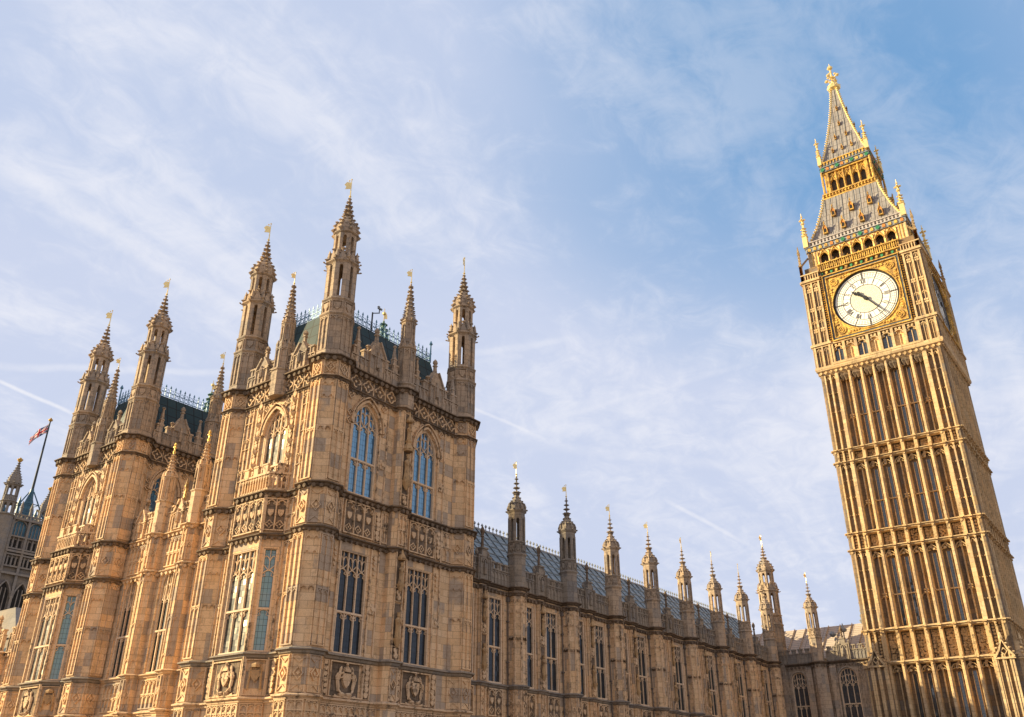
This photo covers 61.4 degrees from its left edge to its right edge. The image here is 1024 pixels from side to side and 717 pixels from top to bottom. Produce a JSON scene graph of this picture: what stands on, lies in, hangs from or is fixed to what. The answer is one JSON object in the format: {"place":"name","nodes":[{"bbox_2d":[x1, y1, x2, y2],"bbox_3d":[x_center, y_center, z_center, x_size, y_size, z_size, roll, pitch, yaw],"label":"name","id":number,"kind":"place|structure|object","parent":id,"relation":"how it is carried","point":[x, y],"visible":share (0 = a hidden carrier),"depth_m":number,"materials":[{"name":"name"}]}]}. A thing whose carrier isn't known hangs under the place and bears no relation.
{"place":"outdoors","nodes":[
{"label":"outdoors","id":0,"kind":"place"},
{"bbox_2d":[0,607,21,647],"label":"court block","id":1,"kind":"structure","parent":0,"point":[11,617],"depth_m":126.68,"materials":[{"name":"beige stone"}]},
{"bbox_2d":[0,458,51,610],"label":"great square tower","id":2,"kind":"structure","parent":0,"point":[20,530],"depth_m":285.30,"materials":[{"name":"beige stone"}]},
{"bbox_2d":[31,418,52,488],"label":"flagpole","id":3,"kind":"object","parent":2,"relation":"on","point":[39,462],"visible":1,"depth_m":309.96,"materials":[{"name":"metal"}]},
{"bbox_2d":[29,424,48,443],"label":"flag","id":4,"kind":"object","parent":3,"relation":"attached to","point":[40,432],"visible":1,"depth_m":313.63,"materials":[{"name":"fabric"}]},
{"bbox_2d":[0,279,225,716],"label":"corner pavilion","id":5,"kind":"structure","parent":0,"point":[112,462],"depth_m":57.46,"materials":[{"name":"stone"}]},
{"bbox_2d":[25,596,59,681],"bbox_3d":[-29.356,17.616,54.104,2.060,5.100,0.220,-19,-32,32],"label":"window","id":6,"kind":"structure","parent":5,"relation":"in","point":[49,610],"depth_m":54.26,"materials":[{"name":"stone"}]},
{"bbox_2d":[46,596,77,679],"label":"window","id":7,"kind":"structure","parent":5,"relation":"in","point":[57,659],"depth_m":53.57,"materials":[{"name":"glass"}]},
{"bbox_2d":[78,479,96,534],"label":"window","id":8,"kind":"structure","parent":5,"relation":"in","point":[89,499],"depth_m":58.79,"materials":[{"name":"stone"}]},
{"bbox_2d":[149,475,175,511],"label":"window","id":9,"kind":"structure","parent":5,"relation":"in","point":[154,492],"depth_m":58.42,"materials":[{"name":"glass"}]},
{"bbox_2d":[93,430,212,716],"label":"facade","id":10,"kind":"structure","parent":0,"point":[142,668],"depth_m":50.82,"materials":[{"name":"stone"}]},
{"bbox_2d":[108,581,137,677],"bbox_3d":[-23.389,16.308,52.192,1.460,5.804,0.220,-19,-32,32],"label":"window","id":11,"kind":"structure","parent":10,"relation":"in","point":[130,594],"depth_m":52.26,"materials":[{"name":"glass"}]},
{"bbox_2d":[145,572,174,672],"bbox_3d":[-20.272,15.249,50.102,1.460,5.804,0.220,-19,-32,32],"label":"window","id":12,"kind":"structure","parent":10,"relation":"in","point":[158,635],"depth_m":50.17,"materials":[{"name":"stone"}]},
{"bbox_2d":[171,179,480,716],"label":"corner pavilion","id":13,"kind":"structure","parent":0,"point":[335,573],"depth_m":47.19,"materials":[{"name":"stone"}]},
{"bbox_2d":[218,549,256,654],"bbox_3d":[-13.810,12.332,43.680,2.060,5.100,0.220,-19,-32,32],"label":"window","id":14,"kind":"structure","parent":13,"relation":"in","point":[235,620],"depth_m":43.77,"materials":[{"name":"stone"}]},
{"bbox_2d":[251,549,277,651],"bbox_3d":[-12.374,12.066,43.155,0.740,5.100,0.220,5,-27,-10],"label":"window","id":15,"kind":"structure","parent":13,"relation":"in","point":[269,562],"depth_m":43.15,"materials":[{"name":"glass"}]},
{"bbox_2d":[260,411,285,473],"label":"window","id":16,"kind":"structure","parent":13,"relation":"in","point":[276,432],"depth_m":48.37,"materials":[{"name":"stone"}]},
{"bbox_2d":[332,549,367,656],"bbox_3d":[-8.299,12.501,44.069,0.220,5.150,1.980,-19,-32,32],"label":"window","id":17,"kind":"structure","parent":13,"relation":"in","point":[350,605],"depth_m":44.14,"materials":[{"name":"glass"}]},
{"bbox_2d":[347,405,377,499],"bbox_3d":[-8.299,5.067,47.838,0.220,5.420,1.980,-19,-32,32],"label":"window","id":18,"kind":"structure","parent":13,"relation":"in","point":[361,472],"depth_m":47.83,"materials":[{"name":"glass"}]},
{"bbox_2d":[370,306,381,330],"bbox_3d":[-8.696,-2.525,55.353,0.161,1.960,0.759,-23,-35,38],"label":"security camera","id":19,"kind":"object","parent":13,"relation":"attached to","point":[379,308],"visible":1,"depth_m":55.30,"materials":[{"name":"black metal"}]},
{"bbox_2d":[402,568,430,666],"bbox_3d":[-5.313,14.297,47.612,0.220,5.150,1.980,-19,-32,32],"label":"window","id":20,"kind":"structure","parent":13,"relation":"in","point":[415,643],"depth_m":47.70,"materials":[{"name":"glass"}]},
{"bbox_2d":[411,431,435,519],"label":"window","id":21,"kind":"structure","parent":13,"relation":"in","point":[423,479],"depth_m":51.39,"materials":[{"name":"glass"}]},
{"bbox_2d":[0,0,1023,633],"label":"sky","id":22,"kind":"structure","parent":0,"point":[623,188],"materials":[{"name":"blue"}]},
{"bbox_2d":[470,462,786,716],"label":"range","id":23,"kind":"structure","parent":0,"point":[564,634],"depth_m":64.59,"materials":[{"name":"stone"}]},
{"bbox_2d":[470,593,473,679],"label":"window","id":24,"kind":"structure","parent":23,"relation":"in","point":[473,593],"depth_m":52.70,"materials":[{"name":"stone"}]},
{"bbox_2d":[488,597,501,683],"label":"window","id":25,"kind":"structure","parent":23,"relation":"in","point":[495,605],"depth_m":54.32,"materials":[{"name":"glass"}]},
{"bbox_2d":[526,607,533,688],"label":"window","id":26,"kind":"structure","parent":23,"relation":"in","point":[530,627],"depth_m":57.05,"materials":[{"name":"glass"}]},
{"bbox_2d":[546,612,558,692],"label":"window","id":27,"kind":"structure","parent":23,"relation":"in","point":[551,619],"depth_m":58.85,"materials":[{"name":"glass"}]},
{"bbox_2d":[579,621,586,696],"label":"window","id":28,"kind":"structure","parent":23,"relation":"in","point":[581,624],"depth_m":61.61,"materials":[{"name":"glass"}]},
{"bbox_2d":[594,625,607,699],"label":"window","id":29,"kind":"structure","parent":23,"relation":"in","point":[599,631],"depth_m":63.35,"materials":[{"name":"glass"}]},
{"bbox_2d":[624,633,631,703],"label":"window","id":30,"kind":"structure","parent":23,"relation":"in","point":[625,634],"depth_m":66.10,"materials":[{"name":"glass"}]},
{"bbox_2d":[637,636,649,706],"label":"window","id":31,"kind":"structure","parent":23,"relation":"in","point":[641,648],"depth_m":67.86,"materials":[{"name":"glass"}]},
{"bbox_2d":[664,643,670,709],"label":"window","id":32,"kind":"structure","parent":23,"relation":"in","point":[664,643],"depth_m":70.60,"materials":[{"name":"stone"}]},
{"bbox_2d":[674,646,686,711],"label":"window","id":33,"kind":"structure","parent":23,"relation":"in","point":[677,650],"depth_m":72.36,"materials":[{"name":"glass"}]},
{"bbox_2d":[698,652,704,712],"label":"window","id":34,"kind":"structure","parent":23,"relation":"in","point":[698,652],"depth_m":75.06,"materials":[{"name":"stone"}]},
{"bbox_2d":[707,655,718,716],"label":"window","id":35,"kind":"structure","parent":23,"relation":"in","point":[711,672],"depth_m":76.88,"materials":[{"name":"glass"}]},
{"bbox_2d":[736,663,746,716],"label":"window","id":36,"kind":"structure","parent":23,"relation":"in","point":[740,679],"depth_m":81.50,"materials":[{"name":"stone"}]},
{"bbox_2d":[762,670,772,716],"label":"window","id":37,"kind":"structure","parent":23,"relation":"in","point":[767,693],"depth_m":86.07,"materials":[{"name":"stone"}]},
{"bbox_2d":[752,535,873,716],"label":"return wing","id":38,"kind":"structure","parent":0,"point":[823,672],"depth_m":87.45,"materials":[{"name":"beige stone"}]},
{"bbox_2d":[792,673,811,716],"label":"window","id":39,"kind":"structure","parent":38,"relation":"in","point":[799,681],"depth_m":87.50,"materials":[{"name":"glass"}]},
{"bbox_2d":[839,668,863,716],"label":"window","id":40,"kind":"structure","parent":38,"relation":"in","point":[853,707],"depth_m":84.81,"materials":[{"name":"glass"}]},
{"label":"ground","id":41,"kind":"structure","parent":0,"visible":0},
{"bbox_2d":[0,615,17,693],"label":"building","id":42,"kind":"structure","parent":41,"relation":"on","point":[5,655],"depth_m":61.74,"materials":[{"name":"stone"}]},
{"bbox_2d":[797,66,1023,716],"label":"clock tower","id":43,"kind":"structure","parent":41,"relation":"on","point":[941,606],"depth_m":90.24,"materials":[{"name":"stone"}]},
{"bbox_2d":[857,378,872,442],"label":"slit window","id":44,"kind":"structure","parent":43,"relation":"in","point":[869,435],"depth_m":94.68,"materials":[{"name":"glass"}]},
{"bbox_2d":[869,375,885,440],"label":"slit window","id":45,"kind":"structure","parent":43,"relation":"in","point":[882,435],"depth_m":93.92,"materials":[{"name":"glass"}]},
{"bbox_2d":[873,469,888,526],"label":"slit window","id":46,"kind":"structure","parent":43,"relation":"in","point":[876,472],"depth_m":90.23,"materials":[{"name":"glass"}]},
{"bbox_2d":[886,466,902,524],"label":"slit window","id":47,"kind":"structure","parent":43,"relation":"in","point":[890,476],"depth_m":89.51,"materials":[{"name":"glass"}]},
{"bbox_2d":[890,558,907,624],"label":"slit window","id":48,"kind":"structure","parent":43,"relation":"in","point":[893,561],"depth_m":85.92,"materials":[{"name":"glass"}]},
{"bbox_2d":[893,369,910,435],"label":"slit window","id":49,"kind":"structure","parent":43,"relation":"in","point":[901,398],"depth_m":92.51,"materials":[{"name":"glass"}]},
{"bbox_2d":[904,556,921,623],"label":"slit window","id":50,"kind":"structure","parent":43,"relation":"in","point":[907,562],"depth_m":85.17,"materials":[{"name":"glass"}]},
{"bbox_2d":[906,366,924,432],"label":"slit window","id":51,"kind":"structure","parent":43,"relation":"in","point":[909,373],"depth_m":91.81,"materials":[{"name":"glass"}]},
{"bbox_2d":[912,674,924,716],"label":"slit window","id":52,"kind":"structure","parent":43,"relation":"in","point":[915,677],"depth_m":81.60,"materials":[{"name":"glass"}]},
{"bbox_2d":[912,461,929,520],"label":"slit window","id":53,"kind":"structure","parent":43,"relation":"in","point":[915,464],"depth_m":88.08,"materials":[{"name":"glass"}]},
{"bbox_2d":[927,673,940,716],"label":"slit window","id":54,"kind":"structure","parent":43,"relation":"in","point":[930,678],"depth_m":80.87,"materials":[{"name":"glass"}]},
{"bbox_2d":[926,459,943,518],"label":"slit window","id":55,"kind":"structure","parent":43,"relation":"in","point":[929,464],"depth_m":87.39,"materials":[{"name":"glass"}]},
{"bbox_2d":[932,553,950,621],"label":"slit window","id":56,"kind":"structure","parent":43,"relation":"in","point":[934,555],"depth_m":83.78,"materials":[{"name":"glass"}]},
{"bbox_2d":[946,551,965,619],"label":"slit window","id":57,"kind":"structure","parent":43,"relation":"in","point":[949,555],"depth_m":83.08,"materials":[{"name":"glass"}]},
{"bbox_2d":[957,671,971,716],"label":"slit window","id":58,"kind":"structure","parent":43,"relation":"in","point":[959,674],"depth_m":79.40,"materials":[{"name":"glass"}]},
{"bbox_2d":[972,670,987,716],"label":"slit window","id":59,"kind":"structure","parent":43,"relation":"in","point":[975,673],"depth_m":78.69,"materials":[{"name":"glass"}]}
]}

